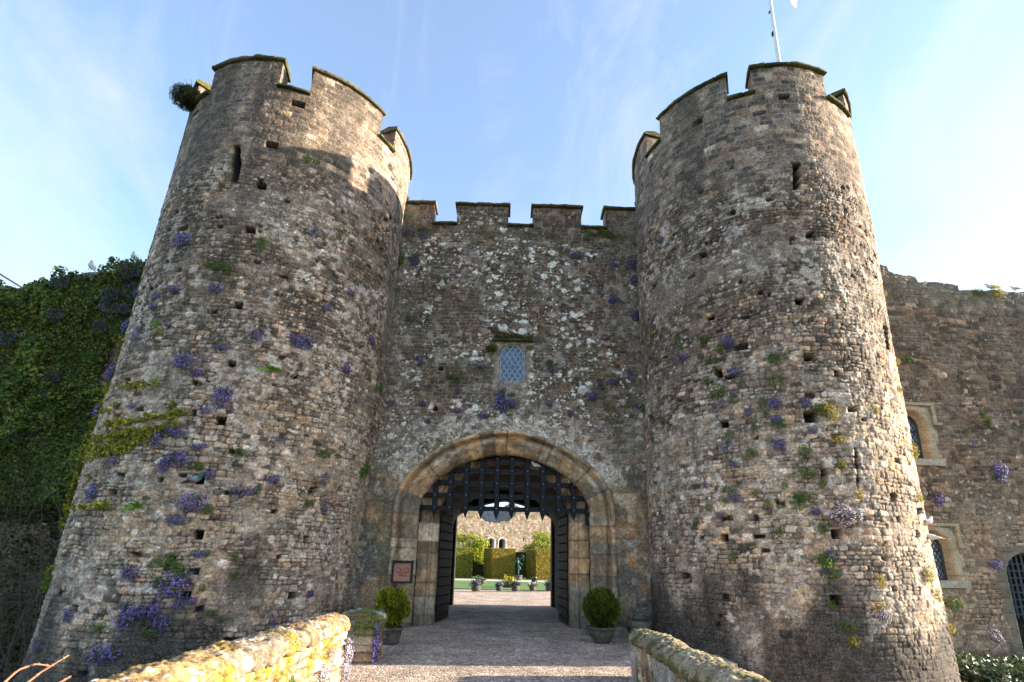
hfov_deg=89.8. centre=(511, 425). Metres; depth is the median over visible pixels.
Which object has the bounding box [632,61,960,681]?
round tower
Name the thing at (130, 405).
aubrieta
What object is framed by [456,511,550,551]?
ruined wall
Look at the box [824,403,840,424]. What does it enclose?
wall plant
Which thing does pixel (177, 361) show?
aubrieta
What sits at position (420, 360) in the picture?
aubrieta
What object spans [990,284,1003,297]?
wall plant
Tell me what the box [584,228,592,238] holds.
wall plant
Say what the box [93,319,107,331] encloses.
aubrieta
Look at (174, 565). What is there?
wall plant
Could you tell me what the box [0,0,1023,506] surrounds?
sky
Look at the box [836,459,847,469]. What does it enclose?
wall plant
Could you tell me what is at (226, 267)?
wall plant
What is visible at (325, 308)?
aubrieta
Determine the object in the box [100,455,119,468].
aubrieta
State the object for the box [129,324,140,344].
aubrieta
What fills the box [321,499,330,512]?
aubrieta
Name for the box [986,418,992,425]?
wall plant
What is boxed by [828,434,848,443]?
wall plant
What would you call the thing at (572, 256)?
aubrieta
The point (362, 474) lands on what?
wall plant
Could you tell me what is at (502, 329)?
dove
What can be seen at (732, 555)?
wall plant
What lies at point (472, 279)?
gatehouse
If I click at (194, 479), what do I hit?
pigeon
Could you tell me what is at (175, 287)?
aubrieta
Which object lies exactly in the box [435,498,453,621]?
door
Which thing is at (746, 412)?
aubrieta
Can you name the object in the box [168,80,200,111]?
bush
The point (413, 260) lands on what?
aubrieta
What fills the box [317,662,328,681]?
aubrieta
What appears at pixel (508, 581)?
planted tub
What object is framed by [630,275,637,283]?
aubrieta
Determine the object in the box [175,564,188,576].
wall plant
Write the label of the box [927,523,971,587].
window
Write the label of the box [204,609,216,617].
wall plant
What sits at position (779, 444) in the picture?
aubrieta
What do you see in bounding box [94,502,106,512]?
wall plant
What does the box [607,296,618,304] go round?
aubrieta
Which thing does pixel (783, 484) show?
wall plant
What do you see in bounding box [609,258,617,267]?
aubrieta
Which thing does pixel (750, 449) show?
wall plant
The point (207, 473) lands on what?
aubrieta
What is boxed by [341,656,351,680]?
aubrieta
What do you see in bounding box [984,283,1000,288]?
dove
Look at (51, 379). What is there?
aubrieta
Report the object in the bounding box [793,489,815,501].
wall plant
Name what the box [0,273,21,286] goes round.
cable
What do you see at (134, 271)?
aubrieta
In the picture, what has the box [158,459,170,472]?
aubrieta
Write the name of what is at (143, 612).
aubrieta
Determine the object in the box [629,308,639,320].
aubrieta
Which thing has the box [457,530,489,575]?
tree
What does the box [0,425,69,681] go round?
thicket
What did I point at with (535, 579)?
planted tub
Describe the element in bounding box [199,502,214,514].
wall plant
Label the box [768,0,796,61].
flagpole
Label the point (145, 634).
wall plant
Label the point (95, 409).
aubrieta
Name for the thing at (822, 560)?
wall plant
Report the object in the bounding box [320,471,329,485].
aubrieta
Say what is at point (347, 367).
aubrieta
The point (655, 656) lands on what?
parapet
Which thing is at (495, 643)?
forecourt
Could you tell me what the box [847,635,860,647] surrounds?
wall plant
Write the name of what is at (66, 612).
aubrieta
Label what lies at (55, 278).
aubrieta
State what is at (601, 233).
wall plant
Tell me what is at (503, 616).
passage floor
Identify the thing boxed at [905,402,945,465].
window
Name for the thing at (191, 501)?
aubrieta
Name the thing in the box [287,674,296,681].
wall plant
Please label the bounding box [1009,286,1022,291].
dove
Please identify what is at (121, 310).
aubrieta
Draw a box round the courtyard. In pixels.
[454,578,549,605]
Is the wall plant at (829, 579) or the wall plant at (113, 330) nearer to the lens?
the wall plant at (829, 579)
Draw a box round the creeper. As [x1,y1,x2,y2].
[38,335,188,592]
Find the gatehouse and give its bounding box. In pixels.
[350,200,651,629]
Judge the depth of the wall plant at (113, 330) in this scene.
15.32 m
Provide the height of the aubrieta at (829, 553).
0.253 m
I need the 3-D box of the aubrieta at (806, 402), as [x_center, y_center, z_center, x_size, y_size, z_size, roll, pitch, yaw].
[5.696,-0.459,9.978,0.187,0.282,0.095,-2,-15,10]
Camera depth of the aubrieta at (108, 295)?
15.63 m
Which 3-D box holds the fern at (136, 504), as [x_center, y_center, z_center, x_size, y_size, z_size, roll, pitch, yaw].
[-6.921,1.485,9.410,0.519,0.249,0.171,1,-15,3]
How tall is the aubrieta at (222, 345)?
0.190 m
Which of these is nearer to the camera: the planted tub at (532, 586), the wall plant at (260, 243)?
the wall plant at (260, 243)
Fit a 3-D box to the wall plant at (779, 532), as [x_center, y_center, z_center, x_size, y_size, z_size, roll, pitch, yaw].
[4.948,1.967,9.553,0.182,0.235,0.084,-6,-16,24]
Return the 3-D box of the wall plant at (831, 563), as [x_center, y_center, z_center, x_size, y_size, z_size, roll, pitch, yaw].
[5.625,2.426,9.157,0.316,0.513,0.176,-2,-15,11]
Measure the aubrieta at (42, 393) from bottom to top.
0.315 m
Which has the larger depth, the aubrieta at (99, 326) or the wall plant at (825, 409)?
the aubrieta at (99, 326)
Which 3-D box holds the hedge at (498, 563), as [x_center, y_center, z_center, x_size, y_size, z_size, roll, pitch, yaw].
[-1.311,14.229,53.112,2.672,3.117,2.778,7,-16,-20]
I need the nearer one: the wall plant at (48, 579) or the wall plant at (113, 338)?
the wall plant at (48, 579)
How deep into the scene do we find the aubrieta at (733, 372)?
10.62 m
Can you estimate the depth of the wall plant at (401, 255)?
15.02 m
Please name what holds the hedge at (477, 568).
on the lawn at (489, 578)
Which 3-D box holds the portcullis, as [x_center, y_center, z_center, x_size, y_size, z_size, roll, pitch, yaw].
[-0.190,1.580,14.007,4.757,2.134,0.194,1,-15,-1]
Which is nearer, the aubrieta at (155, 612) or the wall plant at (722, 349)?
the aubrieta at (155, 612)
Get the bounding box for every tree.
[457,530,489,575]
[519,530,550,551]
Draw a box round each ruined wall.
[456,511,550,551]
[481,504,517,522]
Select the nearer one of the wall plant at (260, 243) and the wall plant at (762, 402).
the wall plant at (762, 402)
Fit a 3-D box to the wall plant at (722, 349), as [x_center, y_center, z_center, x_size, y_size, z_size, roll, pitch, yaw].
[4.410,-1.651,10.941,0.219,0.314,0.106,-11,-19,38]
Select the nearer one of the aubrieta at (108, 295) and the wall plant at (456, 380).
the wall plant at (456, 380)
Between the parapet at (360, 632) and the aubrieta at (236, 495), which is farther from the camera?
the aubrieta at (236, 495)
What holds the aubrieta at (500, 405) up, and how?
attached to the gatehouse
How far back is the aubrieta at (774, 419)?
10.05 m
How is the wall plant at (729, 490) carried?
attached to the round tower at (752, 201)
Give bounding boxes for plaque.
[391,560,415,583]
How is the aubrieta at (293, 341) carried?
attached to the round tower at (245, 178)
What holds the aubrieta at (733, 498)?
attached to the round tower at (752, 201)
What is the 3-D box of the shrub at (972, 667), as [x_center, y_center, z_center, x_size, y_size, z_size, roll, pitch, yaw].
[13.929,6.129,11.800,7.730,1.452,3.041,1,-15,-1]
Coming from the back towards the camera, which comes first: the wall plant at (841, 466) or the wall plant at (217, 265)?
the wall plant at (217, 265)
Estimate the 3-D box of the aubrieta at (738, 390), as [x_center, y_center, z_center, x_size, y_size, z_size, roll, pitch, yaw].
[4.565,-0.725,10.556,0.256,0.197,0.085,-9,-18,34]
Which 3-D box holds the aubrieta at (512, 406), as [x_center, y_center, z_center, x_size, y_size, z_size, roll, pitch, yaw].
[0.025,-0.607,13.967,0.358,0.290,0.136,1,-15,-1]
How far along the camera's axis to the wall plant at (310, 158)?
11.93 m
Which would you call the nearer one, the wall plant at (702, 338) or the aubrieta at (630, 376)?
the wall plant at (702, 338)
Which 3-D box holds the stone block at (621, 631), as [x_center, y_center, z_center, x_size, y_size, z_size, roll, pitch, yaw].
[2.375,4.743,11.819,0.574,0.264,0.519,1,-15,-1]
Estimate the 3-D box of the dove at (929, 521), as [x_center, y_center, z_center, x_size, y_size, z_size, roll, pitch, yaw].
[8.419,1.935,10.405,0.321,0.206,0.126,6,-16,-17]
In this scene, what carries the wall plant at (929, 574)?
attached to the round tower at (752, 201)
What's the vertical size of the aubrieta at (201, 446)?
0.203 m
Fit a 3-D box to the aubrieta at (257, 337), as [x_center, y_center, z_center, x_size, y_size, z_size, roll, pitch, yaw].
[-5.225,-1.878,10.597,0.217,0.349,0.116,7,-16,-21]
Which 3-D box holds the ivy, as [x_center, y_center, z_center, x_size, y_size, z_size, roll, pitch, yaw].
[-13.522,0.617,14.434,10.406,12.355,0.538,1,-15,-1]
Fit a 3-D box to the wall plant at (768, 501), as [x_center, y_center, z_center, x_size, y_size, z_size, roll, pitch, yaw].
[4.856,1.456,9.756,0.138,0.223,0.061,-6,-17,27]
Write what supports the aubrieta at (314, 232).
attached to the round tower at (245, 178)
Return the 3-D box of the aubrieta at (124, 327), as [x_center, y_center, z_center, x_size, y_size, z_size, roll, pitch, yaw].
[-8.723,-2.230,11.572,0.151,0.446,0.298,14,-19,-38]
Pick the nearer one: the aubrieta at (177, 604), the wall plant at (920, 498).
the aubrieta at (177, 604)
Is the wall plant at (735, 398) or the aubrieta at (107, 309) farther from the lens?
the aubrieta at (107, 309)
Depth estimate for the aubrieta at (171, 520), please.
9.43 m
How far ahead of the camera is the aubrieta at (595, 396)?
14.06 m
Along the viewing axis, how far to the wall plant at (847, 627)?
8.87 m
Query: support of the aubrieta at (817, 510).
attached to the round tower at (752, 201)
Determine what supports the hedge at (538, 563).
on the lawn at (489, 578)
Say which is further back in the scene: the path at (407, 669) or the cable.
the cable
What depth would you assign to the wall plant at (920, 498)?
10.03 m
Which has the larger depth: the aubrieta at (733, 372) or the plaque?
the plaque
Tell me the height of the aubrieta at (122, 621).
0.512 m
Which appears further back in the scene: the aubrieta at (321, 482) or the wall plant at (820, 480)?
the aubrieta at (321, 482)
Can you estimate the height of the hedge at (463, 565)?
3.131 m
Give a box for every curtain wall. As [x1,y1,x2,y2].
[0,264,143,681]
[880,264,1023,669]
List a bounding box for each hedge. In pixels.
[455,547,472,577]
[472,552,525,577]
[483,548,515,578]
[525,549,550,579]
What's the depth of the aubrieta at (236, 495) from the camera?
9.85 m
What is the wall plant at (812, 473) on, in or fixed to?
attached to the round tower at (752, 201)
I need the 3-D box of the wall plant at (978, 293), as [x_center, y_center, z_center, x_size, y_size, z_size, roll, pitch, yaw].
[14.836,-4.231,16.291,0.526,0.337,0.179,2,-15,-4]
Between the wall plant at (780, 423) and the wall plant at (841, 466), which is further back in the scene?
the wall plant at (780, 423)
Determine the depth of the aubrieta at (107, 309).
15.57 m
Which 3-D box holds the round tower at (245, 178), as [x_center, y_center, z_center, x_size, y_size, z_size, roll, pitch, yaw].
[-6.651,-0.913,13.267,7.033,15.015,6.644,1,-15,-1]
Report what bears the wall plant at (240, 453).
attached to the round tower at (245, 178)
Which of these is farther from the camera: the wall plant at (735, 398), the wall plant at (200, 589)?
the wall plant at (735, 398)
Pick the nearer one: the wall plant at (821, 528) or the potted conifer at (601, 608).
the wall plant at (821, 528)
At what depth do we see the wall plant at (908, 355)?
15.46 m
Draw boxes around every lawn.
[454,580,547,590]
[459,577,529,579]
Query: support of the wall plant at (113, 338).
attached to the curtain wall at (112, 352)
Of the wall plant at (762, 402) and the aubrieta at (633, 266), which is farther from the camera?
the aubrieta at (633, 266)
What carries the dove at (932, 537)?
attached to the round tower at (752, 201)
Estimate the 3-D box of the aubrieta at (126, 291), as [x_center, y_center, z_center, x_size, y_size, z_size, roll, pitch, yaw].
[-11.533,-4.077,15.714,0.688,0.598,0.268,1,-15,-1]
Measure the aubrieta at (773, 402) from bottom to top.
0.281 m
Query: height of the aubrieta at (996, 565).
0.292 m
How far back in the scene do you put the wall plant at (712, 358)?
11.01 m
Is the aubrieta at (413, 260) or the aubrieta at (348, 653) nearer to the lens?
the aubrieta at (348, 653)
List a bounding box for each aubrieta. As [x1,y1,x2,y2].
[0,329,16,344]
[31,637,42,653]
[38,387,50,396]
[44,371,58,383]
[46,305,65,321]
[49,273,67,289]
[61,603,73,622]
[82,644,121,665]
[85,482,97,502]
[91,403,101,418]
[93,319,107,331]
[98,293,124,317]
[99,287,118,301]
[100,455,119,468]
[104,361,115,380]
[113,602,137,632]
[118,304,129,313]
[119,263,139,278]
[120,318,128,335]
[120,563,142,580]
[121,282,139,300]
[127,402,134,409]
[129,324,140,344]
[130,602,159,618]
[144,600,162,617]
[148,292,160,299]
[148,613,171,632]
[149,430,163,447]
[153,570,192,600]
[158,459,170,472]
[160,450,194,466]
[162,513,184,526]
[168,284,180,293]
[168,421,188,439]
[170,231,191,250]
[171,594,185,611]
[173,352,197,370]
[174,492,210,513]
[182,596,197,605]
[190,442,208,450]
[191,367,202,377]
[191,549,205,557]
[197,405,215,414]
[204,468,214,480]
[206,283,225,293]
[210,383,234,409]
[216,343,231,350]
[228,484,242,502]
[240,487,256,495]
[253,328,262,341]
[264,473,281,483]
[287,332,313,349]
[307,223,321,238]
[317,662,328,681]
[319,304,331,311]
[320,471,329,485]
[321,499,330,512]
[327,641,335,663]
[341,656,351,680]
[342,362,350,374]
[343,637,354,666]
[347,287,354,297]
[371,623,381,652]
[371,641,379,662]
[402,228,418,236]
[411,255,419,266]
[415,356,423,364]
[475,411,488,419]
[494,387,511,416]
[509,398,518,407]
[546,399,553,406]
[568,252,579,258]
[587,391,599,401]
[606,378,617,385]
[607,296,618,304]
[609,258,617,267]
[625,259,636,269]
[626,369,633,378]
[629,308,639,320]
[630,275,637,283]
[677,353,688,362]
[709,396,726,412]
[718,436,733,458]
[721,334,731,348]
[727,494,739,501]
[728,366,743,376]
[728,387,739,393]
[744,409,751,416]
[765,396,784,407]
[768,415,783,422]
[770,437,786,450]
[800,396,809,407]
[806,425,816,433]
[809,507,821,515]
[825,505,863,526]
[825,547,835,560]
[876,607,891,627]
[930,491,947,505]
[986,560,1003,569]
[987,628,1004,645]
[993,459,1008,481]
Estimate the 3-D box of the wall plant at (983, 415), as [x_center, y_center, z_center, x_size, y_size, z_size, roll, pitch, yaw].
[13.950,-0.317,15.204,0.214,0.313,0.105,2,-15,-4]
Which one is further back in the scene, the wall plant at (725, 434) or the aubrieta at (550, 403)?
the aubrieta at (550, 403)
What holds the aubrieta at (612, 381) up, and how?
attached to the gatehouse
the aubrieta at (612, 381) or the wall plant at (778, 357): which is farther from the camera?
the aubrieta at (612, 381)
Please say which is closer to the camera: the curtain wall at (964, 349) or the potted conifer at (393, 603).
the potted conifer at (393, 603)
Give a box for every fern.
[117,500,144,511]
[150,318,159,326]
[253,365,283,373]
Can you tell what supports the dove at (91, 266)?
on the curtain wall at (112, 352)
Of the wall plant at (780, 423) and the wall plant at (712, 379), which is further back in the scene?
the wall plant at (712, 379)
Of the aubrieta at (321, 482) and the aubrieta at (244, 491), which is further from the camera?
the aubrieta at (321, 482)
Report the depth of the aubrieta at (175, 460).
9.65 m
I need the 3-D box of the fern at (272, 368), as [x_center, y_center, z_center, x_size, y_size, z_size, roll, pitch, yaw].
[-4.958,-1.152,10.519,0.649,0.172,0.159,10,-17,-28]
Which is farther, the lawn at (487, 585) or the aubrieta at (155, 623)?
the lawn at (487, 585)
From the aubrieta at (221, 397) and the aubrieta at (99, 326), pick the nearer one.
the aubrieta at (221, 397)
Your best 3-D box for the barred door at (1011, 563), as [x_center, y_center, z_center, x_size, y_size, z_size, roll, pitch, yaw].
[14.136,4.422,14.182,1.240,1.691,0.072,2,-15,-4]
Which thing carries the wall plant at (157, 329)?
attached to the round tower at (245, 178)
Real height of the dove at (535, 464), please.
0.229 m
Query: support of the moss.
on the gatehouse
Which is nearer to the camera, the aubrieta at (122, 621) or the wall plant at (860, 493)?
the aubrieta at (122, 621)
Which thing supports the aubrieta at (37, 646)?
attached to the round tower at (245, 178)
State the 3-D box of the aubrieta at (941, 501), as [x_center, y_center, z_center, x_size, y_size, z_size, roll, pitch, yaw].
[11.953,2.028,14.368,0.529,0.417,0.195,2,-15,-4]
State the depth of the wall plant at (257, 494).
10.06 m
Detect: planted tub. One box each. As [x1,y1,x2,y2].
[468,575,481,590]
[495,582,506,590]
[499,575,517,587]
[509,580,520,590]
[527,581,537,590]
[530,576,538,583]
[543,579,550,590]
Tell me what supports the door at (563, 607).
in the gatehouse
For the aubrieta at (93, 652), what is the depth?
8.72 m
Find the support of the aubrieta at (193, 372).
attached to the round tower at (245, 178)
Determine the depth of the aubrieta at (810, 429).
9.83 m
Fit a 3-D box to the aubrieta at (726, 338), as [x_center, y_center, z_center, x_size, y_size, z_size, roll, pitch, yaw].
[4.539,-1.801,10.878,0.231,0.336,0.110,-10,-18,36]
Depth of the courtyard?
24.42 m
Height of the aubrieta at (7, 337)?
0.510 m
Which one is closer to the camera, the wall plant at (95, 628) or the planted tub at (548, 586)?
the wall plant at (95, 628)
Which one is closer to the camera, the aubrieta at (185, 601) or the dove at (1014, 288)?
the aubrieta at (185, 601)
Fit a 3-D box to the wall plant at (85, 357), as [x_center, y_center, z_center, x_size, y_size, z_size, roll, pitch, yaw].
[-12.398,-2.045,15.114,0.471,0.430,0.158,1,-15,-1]
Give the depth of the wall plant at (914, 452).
10.51 m
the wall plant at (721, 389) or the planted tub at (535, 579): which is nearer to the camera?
the wall plant at (721, 389)
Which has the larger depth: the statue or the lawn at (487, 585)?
the statue
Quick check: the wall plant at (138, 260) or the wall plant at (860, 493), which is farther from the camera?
the wall plant at (138, 260)
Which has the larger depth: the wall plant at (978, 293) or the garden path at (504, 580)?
the garden path at (504, 580)
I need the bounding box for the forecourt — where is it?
[382,626,737,666]
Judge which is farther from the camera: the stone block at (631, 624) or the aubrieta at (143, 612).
the stone block at (631, 624)
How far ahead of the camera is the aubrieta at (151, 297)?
10.84 m
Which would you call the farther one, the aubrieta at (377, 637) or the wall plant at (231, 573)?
the wall plant at (231, 573)
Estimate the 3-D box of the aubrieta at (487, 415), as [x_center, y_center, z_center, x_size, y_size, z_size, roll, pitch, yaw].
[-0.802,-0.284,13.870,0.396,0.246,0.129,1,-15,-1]
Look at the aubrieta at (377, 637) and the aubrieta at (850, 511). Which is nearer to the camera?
the aubrieta at (377, 637)
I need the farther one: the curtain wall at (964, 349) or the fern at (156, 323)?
the curtain wall at (964, 349)
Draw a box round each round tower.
[13,54,412,681]
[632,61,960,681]
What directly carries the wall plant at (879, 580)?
attached to the round tower at (752, 201)
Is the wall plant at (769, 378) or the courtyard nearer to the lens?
the wall plant at (769, 378)
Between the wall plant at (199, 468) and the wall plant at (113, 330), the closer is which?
the wall plant at (199, 468)
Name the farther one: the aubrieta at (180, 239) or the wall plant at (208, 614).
the aubrieta at (180, 239)
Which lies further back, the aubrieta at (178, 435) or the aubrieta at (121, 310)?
the aubrieta at (121, 310)
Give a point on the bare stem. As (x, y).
(33, 677)
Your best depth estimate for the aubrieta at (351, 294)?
12.10 m
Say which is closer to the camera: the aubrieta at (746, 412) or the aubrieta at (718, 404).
the aubrieta at (746, 412)
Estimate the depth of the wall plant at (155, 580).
9.15 m
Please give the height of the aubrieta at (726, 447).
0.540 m
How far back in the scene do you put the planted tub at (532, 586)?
29.96 m
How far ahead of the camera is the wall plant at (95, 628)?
8.91 m
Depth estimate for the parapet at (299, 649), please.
4.73 m
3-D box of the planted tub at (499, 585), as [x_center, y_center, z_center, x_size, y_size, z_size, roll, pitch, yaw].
[-0.734,9.119,29.273,0.613,0.551,0.638,-8,-17,30]
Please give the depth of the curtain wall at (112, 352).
14.69 m
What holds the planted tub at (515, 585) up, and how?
on the courtyard
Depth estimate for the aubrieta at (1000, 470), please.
14.72 m
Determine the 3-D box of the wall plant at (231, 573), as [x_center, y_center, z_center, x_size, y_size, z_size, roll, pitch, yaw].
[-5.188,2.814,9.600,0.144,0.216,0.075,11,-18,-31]
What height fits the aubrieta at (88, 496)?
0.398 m
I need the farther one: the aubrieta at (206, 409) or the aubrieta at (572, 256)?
the aubrieta at (572, 256)
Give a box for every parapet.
[90,612,350,681]
[341,607,387,664]
[627,628,770,681]
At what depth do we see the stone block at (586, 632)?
12.09 m
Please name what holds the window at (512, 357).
in the gatehouse
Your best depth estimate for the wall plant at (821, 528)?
9.35 m
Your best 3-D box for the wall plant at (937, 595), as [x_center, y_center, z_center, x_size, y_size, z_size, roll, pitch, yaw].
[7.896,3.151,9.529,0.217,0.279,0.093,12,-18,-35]
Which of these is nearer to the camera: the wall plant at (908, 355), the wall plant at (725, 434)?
the wall plant at (725, 434)
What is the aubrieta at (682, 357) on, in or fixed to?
attached to the round tower at (752, 201)
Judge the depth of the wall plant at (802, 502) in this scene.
9.54 m
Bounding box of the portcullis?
[419,456,589,524]
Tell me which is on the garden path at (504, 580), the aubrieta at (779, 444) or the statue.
the statue
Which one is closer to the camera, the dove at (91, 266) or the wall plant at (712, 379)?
the wall plant at (712, 379)
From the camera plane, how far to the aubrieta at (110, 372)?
11.14 m
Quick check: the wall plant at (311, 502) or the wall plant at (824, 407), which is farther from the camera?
the wall plant at (311, 502)
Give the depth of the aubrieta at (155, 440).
9.75 m
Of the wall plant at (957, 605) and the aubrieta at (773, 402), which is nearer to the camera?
the aubrieta at (773, 402)
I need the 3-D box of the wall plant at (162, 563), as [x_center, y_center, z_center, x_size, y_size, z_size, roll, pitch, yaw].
[-6.278,2.446,9.220,0.451,0.267,0.152,4,-15,-10]
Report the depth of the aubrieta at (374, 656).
8.17 m
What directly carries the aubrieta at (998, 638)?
attached to the curtain wall at (964, 349)
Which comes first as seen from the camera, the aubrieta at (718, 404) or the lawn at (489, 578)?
the aubrieta at (718, 404)
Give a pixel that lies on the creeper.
(87, 448)
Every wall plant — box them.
[42,573,51,589]
[82,349,97,361]
[90,622,105,633]
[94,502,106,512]
[108,321,122,334]
[110,332,122,345]
[127,255,141,264]
[138,625,157,639]
[149,555,174,569]
[152,575,162,586]
[153,327,164,336]
[165,555,182,574]
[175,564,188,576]
[183,460,205,472]
[198,583,206,593]
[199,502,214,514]
[201,260,213,266]
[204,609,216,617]
[210,261,223,271]
[221,260,232,274]
[230,572,237,581]
[231,447,247,459]
[231,548,239,561]
[252,484,260,498]
[255,235,268,252]
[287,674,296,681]
[302,152,311,163]
[304,499,313,506]
[318,449,331,459]
[358,468,365,479]
[363,462,371,476]
[399,250,403,265]
[451,373,459,386]
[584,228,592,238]
[593,229,607,238]
[696,335,708,343]
[701,376,714,384]
[706,357,716,364]
[708,382,727,401]
[714,343,724,354]
[720,485,736,496]
[722,431,734,442]
[727,394,737,403]
[727,551,735,560]
[744,448,757,457]
[757,397,766,407]
[764,351,782,363]
[764,374,782,384]
[764,497,771,506]
[769,418,787,428]
[773,526,782,537]
[780,480,787,489]
[787,493,808,510]
[792,465,819,479]
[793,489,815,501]
[797,442,811,458]
[811,403,826,414]
[814,520,829,533]
[814,553,830,563]
[817,479,827,488]
[817,547,836,575]
[819,401,832,416]
[821,567,841,580]
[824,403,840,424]
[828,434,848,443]
[835,462,848,470]
[835,620,856,632]
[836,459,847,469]
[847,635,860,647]
[854,487,863,500]
[871,405,880,414]
[872,600,889,612]
[876,574,886,588]
[902,354,915,361]
[910,441,919,461]
[915,492,924,504]
[925,568,935,582]
[934,588,941,601]
[944,596,967,611]
[948,622,956,634]
[971,288,985,297]
[979,410,986,418]
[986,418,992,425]
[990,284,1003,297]
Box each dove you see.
[88,260,95,271]
[497,324,510,333]
[531,461,540,466]
[925,516,932,526]
[927,534,944,542]
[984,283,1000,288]
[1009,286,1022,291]
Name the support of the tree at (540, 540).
on the lawn at (489, 578)
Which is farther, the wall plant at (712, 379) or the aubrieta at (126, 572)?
the wall plant at (712, 379)
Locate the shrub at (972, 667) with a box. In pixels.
[955,651,1023,681]
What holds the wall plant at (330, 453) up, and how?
attached to the round tower at (245, 178)
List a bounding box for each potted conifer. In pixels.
[374,585,412,644]
[579,583,623,643]
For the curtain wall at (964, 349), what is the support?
on the ground
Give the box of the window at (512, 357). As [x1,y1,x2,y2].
[500,345,524,380]
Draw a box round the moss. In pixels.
[483,333,532,353]
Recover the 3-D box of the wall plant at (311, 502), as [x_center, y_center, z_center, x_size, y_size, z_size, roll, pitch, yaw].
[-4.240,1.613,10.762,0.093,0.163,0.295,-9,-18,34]
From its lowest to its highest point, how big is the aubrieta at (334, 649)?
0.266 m
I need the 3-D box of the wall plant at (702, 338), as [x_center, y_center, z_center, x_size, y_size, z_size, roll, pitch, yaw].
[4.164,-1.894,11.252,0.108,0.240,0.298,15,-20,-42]
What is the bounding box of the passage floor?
[420,604,583,629]
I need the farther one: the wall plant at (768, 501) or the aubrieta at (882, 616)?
the wall plant at (768, 501)
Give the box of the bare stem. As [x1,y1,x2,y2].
[3,654,71,681]
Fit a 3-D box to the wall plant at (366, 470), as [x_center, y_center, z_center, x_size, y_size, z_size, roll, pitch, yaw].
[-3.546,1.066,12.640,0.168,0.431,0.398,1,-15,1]
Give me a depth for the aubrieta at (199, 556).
9.41 m
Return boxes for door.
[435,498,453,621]
[558,502,568,624]
[1006,554,1023,617]
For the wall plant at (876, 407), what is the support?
attached to the round tower at (752, 201)
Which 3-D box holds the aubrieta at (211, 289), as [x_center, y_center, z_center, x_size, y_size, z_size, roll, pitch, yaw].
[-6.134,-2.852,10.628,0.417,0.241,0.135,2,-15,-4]
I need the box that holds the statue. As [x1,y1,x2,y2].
[513,556,523,579]
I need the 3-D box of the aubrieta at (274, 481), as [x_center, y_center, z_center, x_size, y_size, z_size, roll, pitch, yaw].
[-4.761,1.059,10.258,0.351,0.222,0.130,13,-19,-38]
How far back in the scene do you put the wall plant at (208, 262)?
10.80 m
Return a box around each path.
[340,656,635,681]
[455,579,546,581]
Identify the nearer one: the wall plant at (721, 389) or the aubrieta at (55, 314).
the wall plant at (721, 389)
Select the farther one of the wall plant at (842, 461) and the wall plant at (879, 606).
the wall plant at (842, 461)
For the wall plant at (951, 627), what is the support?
attached to the round tower at (752, 201)
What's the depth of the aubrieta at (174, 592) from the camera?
9.13 m
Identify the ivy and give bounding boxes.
[0,256,146,681]
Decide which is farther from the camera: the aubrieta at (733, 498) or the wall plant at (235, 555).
the aubrieta at (733, 498)
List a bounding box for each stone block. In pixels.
[585,619,589,634]
[613,626,628,637]
[627,620,651,632]
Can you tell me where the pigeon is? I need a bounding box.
[181,471,204,485]
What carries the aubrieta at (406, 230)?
attached to the gatehouse
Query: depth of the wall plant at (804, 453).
9.74 m

